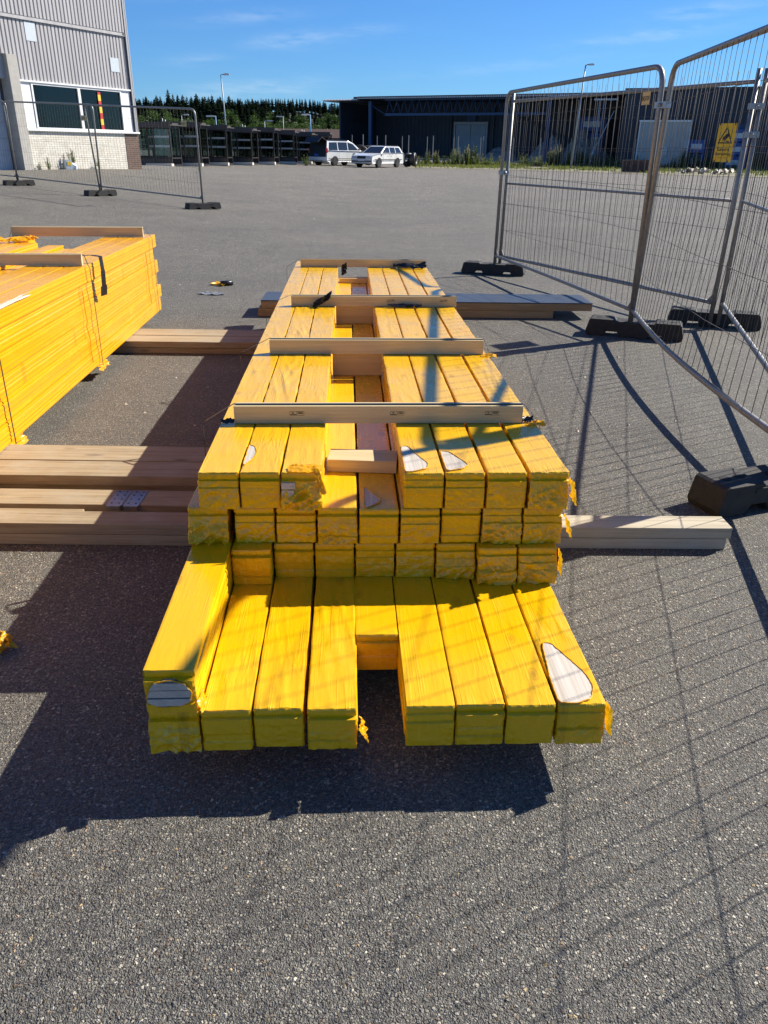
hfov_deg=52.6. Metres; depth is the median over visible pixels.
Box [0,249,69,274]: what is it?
board pack
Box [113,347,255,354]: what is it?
timber bearer
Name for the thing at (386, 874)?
asphalt yard
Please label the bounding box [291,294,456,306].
cross batten
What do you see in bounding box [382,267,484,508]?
board pack
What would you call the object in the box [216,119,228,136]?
birch tree
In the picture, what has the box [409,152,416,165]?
pipe coil
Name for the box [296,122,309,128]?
birch tree
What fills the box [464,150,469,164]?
weed plant
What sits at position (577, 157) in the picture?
weed plant
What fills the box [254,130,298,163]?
storage rack
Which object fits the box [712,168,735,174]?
stones
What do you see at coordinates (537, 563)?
board pack
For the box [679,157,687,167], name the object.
weed plant
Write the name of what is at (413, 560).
board pack
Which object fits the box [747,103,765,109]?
coupler
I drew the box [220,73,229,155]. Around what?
street lamp
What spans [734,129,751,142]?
blue crate
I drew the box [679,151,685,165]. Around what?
weed plant
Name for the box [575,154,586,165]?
weed plant
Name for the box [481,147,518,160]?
rubble heap
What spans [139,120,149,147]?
birch tree
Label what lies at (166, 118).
birch tree
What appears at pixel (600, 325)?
ballast block
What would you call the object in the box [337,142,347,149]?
side window
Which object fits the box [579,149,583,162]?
weed plant
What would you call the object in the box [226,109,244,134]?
birch tree
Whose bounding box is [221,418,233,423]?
plastic scrap
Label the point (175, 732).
board pack
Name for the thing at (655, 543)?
timber bearer
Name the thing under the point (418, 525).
board pack
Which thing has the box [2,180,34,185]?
ballast block
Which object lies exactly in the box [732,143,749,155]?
blue crate
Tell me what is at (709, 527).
timber bearer
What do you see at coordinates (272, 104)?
spruce tree
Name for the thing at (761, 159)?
weed plant
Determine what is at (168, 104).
spruce tree
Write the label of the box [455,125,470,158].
sliding door
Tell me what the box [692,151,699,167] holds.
weed plant
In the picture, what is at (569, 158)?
weed plant
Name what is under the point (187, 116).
spruce tree
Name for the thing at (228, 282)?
tape roll
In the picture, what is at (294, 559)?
board pack
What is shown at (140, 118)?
birch tree
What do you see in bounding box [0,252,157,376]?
board pack
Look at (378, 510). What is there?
board pack
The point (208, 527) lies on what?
board pack
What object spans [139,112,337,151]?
forest hill
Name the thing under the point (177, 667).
board pack
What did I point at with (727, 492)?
ballast block
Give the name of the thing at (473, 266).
ballast block
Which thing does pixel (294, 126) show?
birch tree
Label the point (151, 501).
timber bearer
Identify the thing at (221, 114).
spruce tree
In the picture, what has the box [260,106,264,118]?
spruce tree
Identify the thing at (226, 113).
birch tree
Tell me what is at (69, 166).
meter box
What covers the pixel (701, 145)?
blue crate
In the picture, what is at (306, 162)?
weed plant
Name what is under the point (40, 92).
window
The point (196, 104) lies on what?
spruce tree
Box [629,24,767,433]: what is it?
site fence
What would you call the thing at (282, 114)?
spruce tree
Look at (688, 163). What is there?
weed plant
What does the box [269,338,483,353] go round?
cross batten
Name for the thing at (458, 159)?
weed plant
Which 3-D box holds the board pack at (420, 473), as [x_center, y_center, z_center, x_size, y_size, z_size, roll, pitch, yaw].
[0.017,-1.026,4.357,0.120,0.114,4.620,0,25,-3]
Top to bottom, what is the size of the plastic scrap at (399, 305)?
0.024 m
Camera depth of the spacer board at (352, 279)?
6.28 m
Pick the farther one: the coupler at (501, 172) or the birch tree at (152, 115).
the birch tree at (152, 115)
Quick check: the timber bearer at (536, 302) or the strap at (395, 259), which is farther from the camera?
the timber bearer at (536, 302)
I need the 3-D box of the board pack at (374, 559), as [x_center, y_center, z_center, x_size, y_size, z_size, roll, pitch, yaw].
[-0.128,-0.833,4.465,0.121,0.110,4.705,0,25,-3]
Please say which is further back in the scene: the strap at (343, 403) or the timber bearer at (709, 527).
the timber bearer at (709, 527)
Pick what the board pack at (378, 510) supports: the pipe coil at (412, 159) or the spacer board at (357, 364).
the spacer board at (357, 364)
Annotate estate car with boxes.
[351,145,403,167]
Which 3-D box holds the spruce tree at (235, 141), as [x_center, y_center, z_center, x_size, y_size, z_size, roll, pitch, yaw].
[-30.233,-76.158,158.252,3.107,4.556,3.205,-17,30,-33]
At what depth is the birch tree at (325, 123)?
193.56 m
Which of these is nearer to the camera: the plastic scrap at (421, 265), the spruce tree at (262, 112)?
the plastic scrap at (421, 265)
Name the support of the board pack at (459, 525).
on the board pack at (454, 560)
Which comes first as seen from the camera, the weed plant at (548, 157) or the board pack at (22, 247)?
the board pack at (22, 247)
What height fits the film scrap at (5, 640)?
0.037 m
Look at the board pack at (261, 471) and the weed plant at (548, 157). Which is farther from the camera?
the weed plant at (548, 157)
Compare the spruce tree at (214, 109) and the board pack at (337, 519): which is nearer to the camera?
the board pack at (337, 519)
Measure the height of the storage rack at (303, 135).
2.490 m
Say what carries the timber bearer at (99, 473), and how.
on the timber bearer at (100, 487)
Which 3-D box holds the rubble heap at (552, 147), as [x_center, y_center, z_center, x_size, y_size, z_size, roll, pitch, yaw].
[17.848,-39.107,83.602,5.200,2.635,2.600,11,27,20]
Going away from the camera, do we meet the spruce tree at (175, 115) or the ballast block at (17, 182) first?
the ballast block at (17, 182)
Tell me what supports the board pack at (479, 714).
on the timber bearer at (203, 332)
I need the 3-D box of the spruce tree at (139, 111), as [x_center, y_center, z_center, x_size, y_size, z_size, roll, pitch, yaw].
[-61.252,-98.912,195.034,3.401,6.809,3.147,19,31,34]
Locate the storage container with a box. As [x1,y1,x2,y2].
[635,120,692,164]
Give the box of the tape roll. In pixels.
[220,280,232,285]
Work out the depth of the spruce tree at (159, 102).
192.51 m
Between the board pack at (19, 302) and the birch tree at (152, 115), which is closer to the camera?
the board pack at (19, 302)
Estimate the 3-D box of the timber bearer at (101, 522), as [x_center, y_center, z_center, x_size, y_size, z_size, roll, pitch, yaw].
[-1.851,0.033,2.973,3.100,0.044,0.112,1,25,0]
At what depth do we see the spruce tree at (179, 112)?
188.64 m
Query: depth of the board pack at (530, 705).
1.95 m
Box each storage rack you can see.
[138,122,182,165]
[144,118,209,165]
[179,125,233,165]
[203,128,260,164]
[232,124,280,164]
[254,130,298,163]
[271,132,317,163]
[294,132,333,162]
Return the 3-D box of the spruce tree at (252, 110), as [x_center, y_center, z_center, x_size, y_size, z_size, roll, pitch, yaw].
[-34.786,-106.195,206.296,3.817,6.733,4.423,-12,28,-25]
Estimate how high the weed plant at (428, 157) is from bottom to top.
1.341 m
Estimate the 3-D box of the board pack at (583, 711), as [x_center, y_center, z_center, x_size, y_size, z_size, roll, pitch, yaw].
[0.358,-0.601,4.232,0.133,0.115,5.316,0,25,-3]
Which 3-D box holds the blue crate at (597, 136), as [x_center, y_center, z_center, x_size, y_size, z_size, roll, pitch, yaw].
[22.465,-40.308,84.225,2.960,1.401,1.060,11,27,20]
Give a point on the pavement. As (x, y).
(417, 159)
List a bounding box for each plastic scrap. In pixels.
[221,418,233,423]
[313,291,331,307]
[341,262,346,274]
[388,303,421,307]
[392,262,426,268]
[521,415,533,422]
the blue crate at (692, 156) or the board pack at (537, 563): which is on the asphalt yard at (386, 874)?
the blue crate at (692, 156)
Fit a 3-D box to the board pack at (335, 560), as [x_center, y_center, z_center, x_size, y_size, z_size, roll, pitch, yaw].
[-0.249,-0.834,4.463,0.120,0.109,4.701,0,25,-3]
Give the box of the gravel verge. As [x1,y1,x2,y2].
[408,164,767,177]
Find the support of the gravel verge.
on the asphalt yard at (386, 874)
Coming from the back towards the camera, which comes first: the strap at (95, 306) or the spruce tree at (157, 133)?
the spruce tree at (157, 133)
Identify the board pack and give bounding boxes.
[0,234,155,328]
[0,237,117,283]
[0,237,133,293]
[0,239,35,248]
[0,243,37,252]
[0,245,63,270]
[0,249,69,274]
[0,249,154,351]
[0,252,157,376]
[0,274,156,400]
[0,284,161,426]
[0,298,160,451]
[143,524,235,713]
[148,582,233,753]
[187,486,234,545]
[197,261,308,509]
[201,569,275,750]
[231,530,276,584]
[234,504,276,542]
[240,267,323,507]
[253,561,315,746]
[274,532,315,576]
[276,508,317,542]
[281,267,337,511]
[307,576,368,749]
[315,521,354,576]
[317,279,357,544]
[351,283,398,543]
[351,294,394,576]
[354,543,397,669]
[366,281,439,543]
[367,267,443,507]
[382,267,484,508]
[392,567,454,745]
[394,533,434,576]
[396,267,526,507]
[412,268,576,509]
[430,569,504,744]
[434,537,475,579]
[439,501,480,542]
[469,573,555,743]
[474,535,516,584]
[479,503,521,543]
[511,580,612,743]
[515,540,562,583]
[521,502,571,543]
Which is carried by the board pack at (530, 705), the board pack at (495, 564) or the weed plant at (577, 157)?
the board pack at (495, 564)
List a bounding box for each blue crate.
[577,133,605,146]
[578,117,607,132]
[687,140,706,153]
[687,154,703,166]
[722,156,746,167]
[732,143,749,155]
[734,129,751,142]
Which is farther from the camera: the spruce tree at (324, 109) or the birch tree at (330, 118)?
the spruce tree at (324, 109)
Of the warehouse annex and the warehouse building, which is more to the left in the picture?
the warehouse building
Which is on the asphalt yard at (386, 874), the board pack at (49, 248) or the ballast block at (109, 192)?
the ballast block at (109, 192)
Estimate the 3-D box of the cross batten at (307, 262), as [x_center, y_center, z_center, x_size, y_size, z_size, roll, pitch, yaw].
[-0.171,-2.030,6.335,1.014,0.061,0.039,0,25,-3]
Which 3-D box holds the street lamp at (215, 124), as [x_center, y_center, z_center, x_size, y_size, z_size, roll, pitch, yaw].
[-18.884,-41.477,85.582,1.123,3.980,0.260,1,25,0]
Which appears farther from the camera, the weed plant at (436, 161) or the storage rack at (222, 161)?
the weed plant at (436, 161)
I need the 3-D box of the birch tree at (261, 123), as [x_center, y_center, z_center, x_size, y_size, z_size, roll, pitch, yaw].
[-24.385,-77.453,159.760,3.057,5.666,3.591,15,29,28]
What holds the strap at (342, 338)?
attached to the cross batten at (388, 346)
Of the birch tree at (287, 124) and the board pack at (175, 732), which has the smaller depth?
the board pack at (175, 732)
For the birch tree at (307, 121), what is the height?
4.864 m
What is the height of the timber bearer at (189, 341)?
0.044 m
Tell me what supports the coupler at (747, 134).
attached to the site fence at (760, 357)
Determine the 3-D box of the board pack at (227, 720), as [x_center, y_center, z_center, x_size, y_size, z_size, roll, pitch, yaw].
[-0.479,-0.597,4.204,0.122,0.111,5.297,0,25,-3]
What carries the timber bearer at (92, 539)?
on the asphalt yard at (386, 874)
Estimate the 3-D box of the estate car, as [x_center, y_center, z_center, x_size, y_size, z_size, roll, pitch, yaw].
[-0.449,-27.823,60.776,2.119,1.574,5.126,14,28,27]
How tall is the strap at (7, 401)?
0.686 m
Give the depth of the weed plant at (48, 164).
29.23 m
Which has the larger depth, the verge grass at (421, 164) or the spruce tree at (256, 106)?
the spruce tree at (256, 106)
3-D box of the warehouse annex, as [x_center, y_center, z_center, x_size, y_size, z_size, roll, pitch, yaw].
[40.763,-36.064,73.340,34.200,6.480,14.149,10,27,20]
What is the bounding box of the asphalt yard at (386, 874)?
[0,150,767,1023]
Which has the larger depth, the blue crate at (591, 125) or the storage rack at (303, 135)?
the blue crate at (591, 125)
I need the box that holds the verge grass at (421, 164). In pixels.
[414,160,767,176]
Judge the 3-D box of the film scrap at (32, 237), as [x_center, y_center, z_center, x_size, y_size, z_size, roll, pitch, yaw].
[-2.753,-2.113,5.994,0.123,0.045,0.185,-18,31,-35]
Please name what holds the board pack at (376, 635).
on the timber bearer at (203, 332)
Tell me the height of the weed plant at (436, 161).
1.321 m
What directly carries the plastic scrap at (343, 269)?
on the board pack at (303, 488)
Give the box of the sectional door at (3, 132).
[0,79,14,169]
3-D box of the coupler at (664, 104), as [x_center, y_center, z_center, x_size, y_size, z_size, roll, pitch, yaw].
[2.047,-2.989,5.704,0.090,0.044,0.116,-12,28,-26]
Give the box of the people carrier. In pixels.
[304,137,360,165]
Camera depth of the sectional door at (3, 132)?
28.18 m
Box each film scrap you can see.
[0,236,30,241]
[0,631,17,652]
[26,235,37,239]
[198,291,224,294]
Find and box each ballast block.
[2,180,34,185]
[84,189,116,195]
[185,202,220,209]
[461,260,525,276]
[585,314,682,341]
[667,305,760,330]
[687,464,767,517]
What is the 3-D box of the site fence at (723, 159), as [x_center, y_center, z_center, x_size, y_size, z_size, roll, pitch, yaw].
[2.151,-3.188,7.779,0.056,1.949,3.479,-10,27,-22]
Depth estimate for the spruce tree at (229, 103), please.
230.85 m
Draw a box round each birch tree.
[137,115,148,143]
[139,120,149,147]
[144,109,159,132]
[161,109,171,117]
[162,115,172,134]
[168,117,181,150]
[178,118,191,139]
[202,119,218,136]
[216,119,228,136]
[220,109,235,125]
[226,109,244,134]
[249,113,259,138]
[257,121,270,126]
[263,111,273,126]
[278,116,293,128]
[289,122,300,128]
[294,115,305,123]
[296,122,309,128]
[300,117,312,126]
[313,117,326,128]
[321,113,329,128]
[327,114,338,128]
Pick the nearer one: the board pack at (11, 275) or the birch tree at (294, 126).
the board pack at (11, 275)
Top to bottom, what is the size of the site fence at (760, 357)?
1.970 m
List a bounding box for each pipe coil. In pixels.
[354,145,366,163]
[403,153,410,166]
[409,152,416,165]
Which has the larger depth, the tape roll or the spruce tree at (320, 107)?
the spruce tree at (320, 107)
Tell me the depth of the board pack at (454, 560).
2.33 m
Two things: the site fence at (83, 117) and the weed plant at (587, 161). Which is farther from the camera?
the weed plant at (587, 161)
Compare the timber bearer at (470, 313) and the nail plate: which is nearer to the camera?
the nail plate
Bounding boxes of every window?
[30,82,125,131]
[329,142,337,149]
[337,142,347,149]
[347,142,357,150]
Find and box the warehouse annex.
[618,86,767,167]
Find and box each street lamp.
[206,115,218,154]
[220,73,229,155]
[570,63,594,167]
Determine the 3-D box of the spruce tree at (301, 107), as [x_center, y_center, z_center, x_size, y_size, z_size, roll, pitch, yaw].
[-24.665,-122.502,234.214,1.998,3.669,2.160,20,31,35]
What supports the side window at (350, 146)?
in the people carrier
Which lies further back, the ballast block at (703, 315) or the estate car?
the estate car
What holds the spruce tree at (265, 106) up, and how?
on the forest hill
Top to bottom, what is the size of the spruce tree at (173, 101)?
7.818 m
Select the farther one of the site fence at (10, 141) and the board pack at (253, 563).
the site fence at (10, 141)
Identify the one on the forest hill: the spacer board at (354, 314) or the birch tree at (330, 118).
the birch tree at (330, 118)
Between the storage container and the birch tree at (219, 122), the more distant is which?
the birch tree at (219, 122)
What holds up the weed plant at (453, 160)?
on the asphalt yard at (386, 874)
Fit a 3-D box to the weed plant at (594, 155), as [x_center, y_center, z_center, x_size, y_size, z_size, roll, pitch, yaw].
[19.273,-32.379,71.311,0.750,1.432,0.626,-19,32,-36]
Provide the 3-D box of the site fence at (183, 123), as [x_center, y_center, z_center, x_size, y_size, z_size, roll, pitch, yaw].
[-5.451,-8.049,17.485,3.684,2.067,0.054,17,29,31]
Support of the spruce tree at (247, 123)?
on the forest hill
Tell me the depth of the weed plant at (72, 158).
30.08 m
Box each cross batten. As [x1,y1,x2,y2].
[0,253,82,265]
[11,226,143,236]
[233,402,522,423]
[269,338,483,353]
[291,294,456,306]
[300,258,424,267]
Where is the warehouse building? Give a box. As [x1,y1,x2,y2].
[0,0,141,169]
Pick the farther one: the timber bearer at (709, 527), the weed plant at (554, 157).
the weed plant at (554, 157)
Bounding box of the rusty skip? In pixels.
[621,159,654,171]
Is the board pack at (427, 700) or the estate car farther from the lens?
the estate car
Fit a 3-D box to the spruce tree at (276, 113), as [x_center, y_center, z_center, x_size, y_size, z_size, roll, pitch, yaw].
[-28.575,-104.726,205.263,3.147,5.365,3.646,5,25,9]
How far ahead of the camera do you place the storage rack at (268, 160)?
57.10 m
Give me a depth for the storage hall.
90.07 m
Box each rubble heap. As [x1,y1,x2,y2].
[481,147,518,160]
[528,135,563,161]
[563,128,609,162]
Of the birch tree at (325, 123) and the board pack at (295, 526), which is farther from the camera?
the birch tree at (325, 123)
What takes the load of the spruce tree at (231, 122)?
on the forest hill
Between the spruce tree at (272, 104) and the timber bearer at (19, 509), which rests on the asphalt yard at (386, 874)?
the timber bearer at (19, 509)
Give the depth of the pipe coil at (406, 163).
64.06 m
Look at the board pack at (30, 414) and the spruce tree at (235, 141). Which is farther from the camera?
the spruce tree at (235, 141)
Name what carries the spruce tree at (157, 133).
on the forest hill
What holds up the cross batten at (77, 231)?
on the board pack
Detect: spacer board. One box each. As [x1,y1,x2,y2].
[327,449,396,473]
[332,354,381,374]
[336,306,373,323]
[339,277,366,282]
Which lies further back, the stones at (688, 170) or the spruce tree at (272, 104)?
the spruce tree at (272, 104)
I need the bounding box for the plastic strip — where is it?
[82,255,106,295]
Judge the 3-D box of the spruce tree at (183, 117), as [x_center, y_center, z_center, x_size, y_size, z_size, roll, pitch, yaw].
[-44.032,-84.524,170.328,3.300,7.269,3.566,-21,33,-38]
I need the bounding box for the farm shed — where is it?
[252,128,338,152]
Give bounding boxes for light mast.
[590,98,617,162]
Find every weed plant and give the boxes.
[44,158,50,169]
[66,148,75,162]
[302,154,309,165]
[426,149,431,162]
[434,150,439,163]
[450,149,456,164]
[456,149,460,163]
[464,144,469,163]
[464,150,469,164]
[470,143,477,164]
[547,152,551,165]
[551,146,558,164]
[556,147,563,163]
[566,151,573,164]
[575,148,581,163]
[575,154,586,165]
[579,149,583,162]
[585,152,591,165]
[590,151,596,164]
[604,152,610,166]
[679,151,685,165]
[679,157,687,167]
[685,150,692,167]
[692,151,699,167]
[756,151,765,167]
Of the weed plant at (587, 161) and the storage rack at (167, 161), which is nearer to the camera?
the storage rack at (167, 161)
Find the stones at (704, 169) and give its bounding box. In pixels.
[696,168,709,173]
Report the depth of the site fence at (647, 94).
6.91 m
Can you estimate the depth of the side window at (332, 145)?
60.78 m
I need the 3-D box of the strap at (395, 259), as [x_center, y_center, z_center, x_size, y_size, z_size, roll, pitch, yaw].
[-0.215,-1.821,6.429,1.160,0.522,0.015,0,25,-3]
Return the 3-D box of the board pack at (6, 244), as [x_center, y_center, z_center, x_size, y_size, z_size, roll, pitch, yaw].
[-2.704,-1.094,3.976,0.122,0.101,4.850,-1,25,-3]
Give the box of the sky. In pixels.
[124,0,767,112]
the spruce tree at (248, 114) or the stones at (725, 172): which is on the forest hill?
the spruce tree at (248, 114)
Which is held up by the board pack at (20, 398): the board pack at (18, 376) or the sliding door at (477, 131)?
the board pack at (18, 376)
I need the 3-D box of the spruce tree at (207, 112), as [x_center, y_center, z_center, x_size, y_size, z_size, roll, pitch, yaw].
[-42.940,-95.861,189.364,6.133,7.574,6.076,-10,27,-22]
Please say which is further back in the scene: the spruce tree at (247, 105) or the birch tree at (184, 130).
the spruce tree at (247, 105)
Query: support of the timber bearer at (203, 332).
on the timber bearer at (181, 350)
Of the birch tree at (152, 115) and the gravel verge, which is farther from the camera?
the birch tree at (152, 115)
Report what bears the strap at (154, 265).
attached to the cross batten at (77, 231)
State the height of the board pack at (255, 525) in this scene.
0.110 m
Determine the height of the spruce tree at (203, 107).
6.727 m
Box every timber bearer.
[0,444,209,462]
[0,460,202,486]
[0,484,196,490]
[0,488,194,511]
[0,508,83,510]
[0,510,188,534]
[0,533,192,545]
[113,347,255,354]
[119,335,260,348]
[133,329,264,336]
[258,305,552,317]
[261,292,592,310]
[555,538,725,548]
[561,515,732,538]
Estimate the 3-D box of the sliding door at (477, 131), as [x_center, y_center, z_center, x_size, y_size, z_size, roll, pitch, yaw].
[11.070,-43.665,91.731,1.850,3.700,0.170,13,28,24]
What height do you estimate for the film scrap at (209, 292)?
0.025 m
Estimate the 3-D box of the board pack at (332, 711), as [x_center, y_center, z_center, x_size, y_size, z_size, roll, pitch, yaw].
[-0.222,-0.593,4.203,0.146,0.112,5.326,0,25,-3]
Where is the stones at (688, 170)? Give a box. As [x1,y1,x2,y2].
[679,167,698,172]
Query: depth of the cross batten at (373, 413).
2.64 m
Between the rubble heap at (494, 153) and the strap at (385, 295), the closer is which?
the strap at (385, 295)
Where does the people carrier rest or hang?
on the asphalt yard at (386, 874)
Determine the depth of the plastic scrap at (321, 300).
4.64 m
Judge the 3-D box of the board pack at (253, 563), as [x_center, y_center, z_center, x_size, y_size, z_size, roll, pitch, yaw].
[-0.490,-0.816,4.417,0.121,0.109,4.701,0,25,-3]
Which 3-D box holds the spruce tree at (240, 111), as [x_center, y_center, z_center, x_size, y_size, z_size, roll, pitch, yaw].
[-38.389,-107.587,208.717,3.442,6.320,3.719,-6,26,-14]
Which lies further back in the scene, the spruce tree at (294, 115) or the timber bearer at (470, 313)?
the spruce tree at (294, 115)
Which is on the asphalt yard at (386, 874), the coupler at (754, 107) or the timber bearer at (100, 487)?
the timber bearer at (100, 487)
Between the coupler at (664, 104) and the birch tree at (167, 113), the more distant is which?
the birch tree at (167, 113)
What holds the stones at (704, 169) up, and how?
on the gravel verge
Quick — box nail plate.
[106,490,147,510]
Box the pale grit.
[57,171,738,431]
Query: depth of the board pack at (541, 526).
2.31 m
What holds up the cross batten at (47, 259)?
on the board pack
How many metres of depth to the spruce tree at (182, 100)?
230.12 m
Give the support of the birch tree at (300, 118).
on the forest hill
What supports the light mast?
on the pavement
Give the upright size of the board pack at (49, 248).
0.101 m
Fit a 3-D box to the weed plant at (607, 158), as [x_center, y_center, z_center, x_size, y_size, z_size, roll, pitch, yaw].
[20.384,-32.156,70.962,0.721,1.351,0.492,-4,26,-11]
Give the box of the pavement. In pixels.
[261,155,614,162]
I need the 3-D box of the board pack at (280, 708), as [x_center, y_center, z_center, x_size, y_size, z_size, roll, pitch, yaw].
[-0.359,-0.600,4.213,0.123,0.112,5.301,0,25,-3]
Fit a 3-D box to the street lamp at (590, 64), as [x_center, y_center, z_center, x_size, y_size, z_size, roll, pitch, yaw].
[16.324,-32.527,64.147,1.097,7.868,0.260,1,25,0]
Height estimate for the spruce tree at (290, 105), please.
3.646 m
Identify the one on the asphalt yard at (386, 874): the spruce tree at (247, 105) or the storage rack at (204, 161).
the storage rack at (204, 161)
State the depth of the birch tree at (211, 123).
155.32 m
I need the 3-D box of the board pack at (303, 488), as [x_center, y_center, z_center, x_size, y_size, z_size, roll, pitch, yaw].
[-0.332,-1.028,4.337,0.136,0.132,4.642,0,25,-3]
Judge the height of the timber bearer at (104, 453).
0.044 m
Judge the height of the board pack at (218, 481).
0.111 m
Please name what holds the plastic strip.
hanging from the cross batten at (47, 259)
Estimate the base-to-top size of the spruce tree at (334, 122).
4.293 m
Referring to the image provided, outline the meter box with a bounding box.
[64,160,77,169]
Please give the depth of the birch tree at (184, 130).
152.78 m
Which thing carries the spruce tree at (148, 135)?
on the forest hill
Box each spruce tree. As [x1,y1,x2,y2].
[137,104,143,130]
[143,97,150,118]
[144,118,150,143]
[151,116,173,149]
[156,100,162,118]
[164,96,173,116]
[171,94,176,109]
[171,109,182,144]
[176,99,184,119]
[180,95,186,110]
[180,110,190,142]
[184,96,190,116]
[184,110,190,134]
[190,111,197,141]
[194,97,198,109]
[198,110,205,143]
[199,98,205,117]
[203,101,211,121]
[207,103,222,124]
[209,96,214,112]
[212,133,221,148]
[217,107,226,121]
[224,114,240,145]
[227,95,231,108]
[231,101,237,116]
[232,133,240,150]
[237,98,243,123]
[244,98,249,114]
[244,116,253,141]
[246,107,250,122]
[249,99,257,119]
[254,101,259,111]
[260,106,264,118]
[263,101,267,111]
[270,99,273,110]
[272,105,278,123]
[278,108,285,126]
[284,108,289,118]
[288,100,293,112]
[292,107,296,122]
[294,99,298,111]
[300,100,304,111]
[312,109,317,122]
[317,101,321,113]
[321,104,326,115]
[332,109,336,124]
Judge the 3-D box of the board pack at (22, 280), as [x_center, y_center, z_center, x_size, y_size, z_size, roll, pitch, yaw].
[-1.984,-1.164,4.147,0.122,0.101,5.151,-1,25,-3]
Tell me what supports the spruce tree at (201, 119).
on the forest hill
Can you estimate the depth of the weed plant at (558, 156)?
72.31 m
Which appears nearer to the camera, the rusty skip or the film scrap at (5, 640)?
the film scrap at (5, 640)
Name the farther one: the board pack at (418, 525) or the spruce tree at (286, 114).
the spruce tree at (286, 114)
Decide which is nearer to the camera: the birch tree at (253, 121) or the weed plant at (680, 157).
the weed plant at (680, 157)
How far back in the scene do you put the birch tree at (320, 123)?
168.08 m
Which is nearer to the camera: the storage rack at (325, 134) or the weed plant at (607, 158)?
the storage rack at (325, 134)
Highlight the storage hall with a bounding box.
[323,92,625,161]
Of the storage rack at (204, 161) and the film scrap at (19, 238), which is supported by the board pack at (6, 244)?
the film scrap at (19, 238)
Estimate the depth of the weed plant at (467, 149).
70.92 m
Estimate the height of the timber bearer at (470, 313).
0.068 m
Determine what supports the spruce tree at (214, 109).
on the forest hill
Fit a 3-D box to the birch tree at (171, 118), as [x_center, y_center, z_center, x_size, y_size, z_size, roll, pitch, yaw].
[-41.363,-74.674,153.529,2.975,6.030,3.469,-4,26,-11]
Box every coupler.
[498,170,508,174]
[654,101,670,108]
[742,132,759,137]
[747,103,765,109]
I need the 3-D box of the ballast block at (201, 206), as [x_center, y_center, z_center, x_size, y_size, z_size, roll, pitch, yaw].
[-3.957,-6.697,16.985,0.774,0.136,0.228,-19,31,-36]
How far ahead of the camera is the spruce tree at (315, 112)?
213.52 m
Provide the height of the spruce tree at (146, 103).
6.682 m
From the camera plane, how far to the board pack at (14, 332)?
4.41 m
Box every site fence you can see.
[0,100,16,179]
[3,101,101,189]
[84,104,203,202]
[493,64,664,321]
[498,68,761,324]
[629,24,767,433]
[715,68,767,372]
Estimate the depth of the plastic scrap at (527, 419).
2.68 m
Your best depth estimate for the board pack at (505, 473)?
2.57 m
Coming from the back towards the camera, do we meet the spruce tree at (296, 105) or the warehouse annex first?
the spruce tree at (296, 105)
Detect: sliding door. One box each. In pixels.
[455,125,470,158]
[470,125,485,158]
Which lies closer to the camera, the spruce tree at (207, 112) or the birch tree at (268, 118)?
the birch tree at (268, 118)
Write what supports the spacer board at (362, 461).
on the board pack at (378, 510)
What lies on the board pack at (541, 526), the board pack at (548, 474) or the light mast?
the board pack at (548, 474)
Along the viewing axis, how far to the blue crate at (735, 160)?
70.47 m
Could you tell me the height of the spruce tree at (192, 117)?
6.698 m
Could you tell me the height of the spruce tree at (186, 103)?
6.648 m
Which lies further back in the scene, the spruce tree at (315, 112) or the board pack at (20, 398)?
the spruce tree at (315, 112)
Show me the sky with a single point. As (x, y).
(317, 50)
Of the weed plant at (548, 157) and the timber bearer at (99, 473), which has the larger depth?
the weed plant at (548, 157)
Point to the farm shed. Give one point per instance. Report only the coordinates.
(335, 132)
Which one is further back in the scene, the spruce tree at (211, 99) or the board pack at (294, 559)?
the spruce tree at (211, 99)
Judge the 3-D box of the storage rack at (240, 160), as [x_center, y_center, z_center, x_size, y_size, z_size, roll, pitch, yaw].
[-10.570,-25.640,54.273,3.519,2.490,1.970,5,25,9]
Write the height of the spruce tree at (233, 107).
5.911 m
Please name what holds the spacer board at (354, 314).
on the board pack at (378, 510)
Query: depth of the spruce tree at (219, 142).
159.86 m
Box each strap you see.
[0,360,16,443]
[9,228,159,312]
[81,254,103,364]
[203,403,539,456]
[240,338,490,377]
[266,295,456,324]
[287,259,428,270]
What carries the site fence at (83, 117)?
on the ballast block at (109, 192)
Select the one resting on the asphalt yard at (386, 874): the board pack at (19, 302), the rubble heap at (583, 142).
the rubble heap at (583, 142)
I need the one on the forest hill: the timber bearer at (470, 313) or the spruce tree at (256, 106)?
the spruce tree at (256, 106)
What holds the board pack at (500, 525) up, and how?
on the board pack at (495, 564)

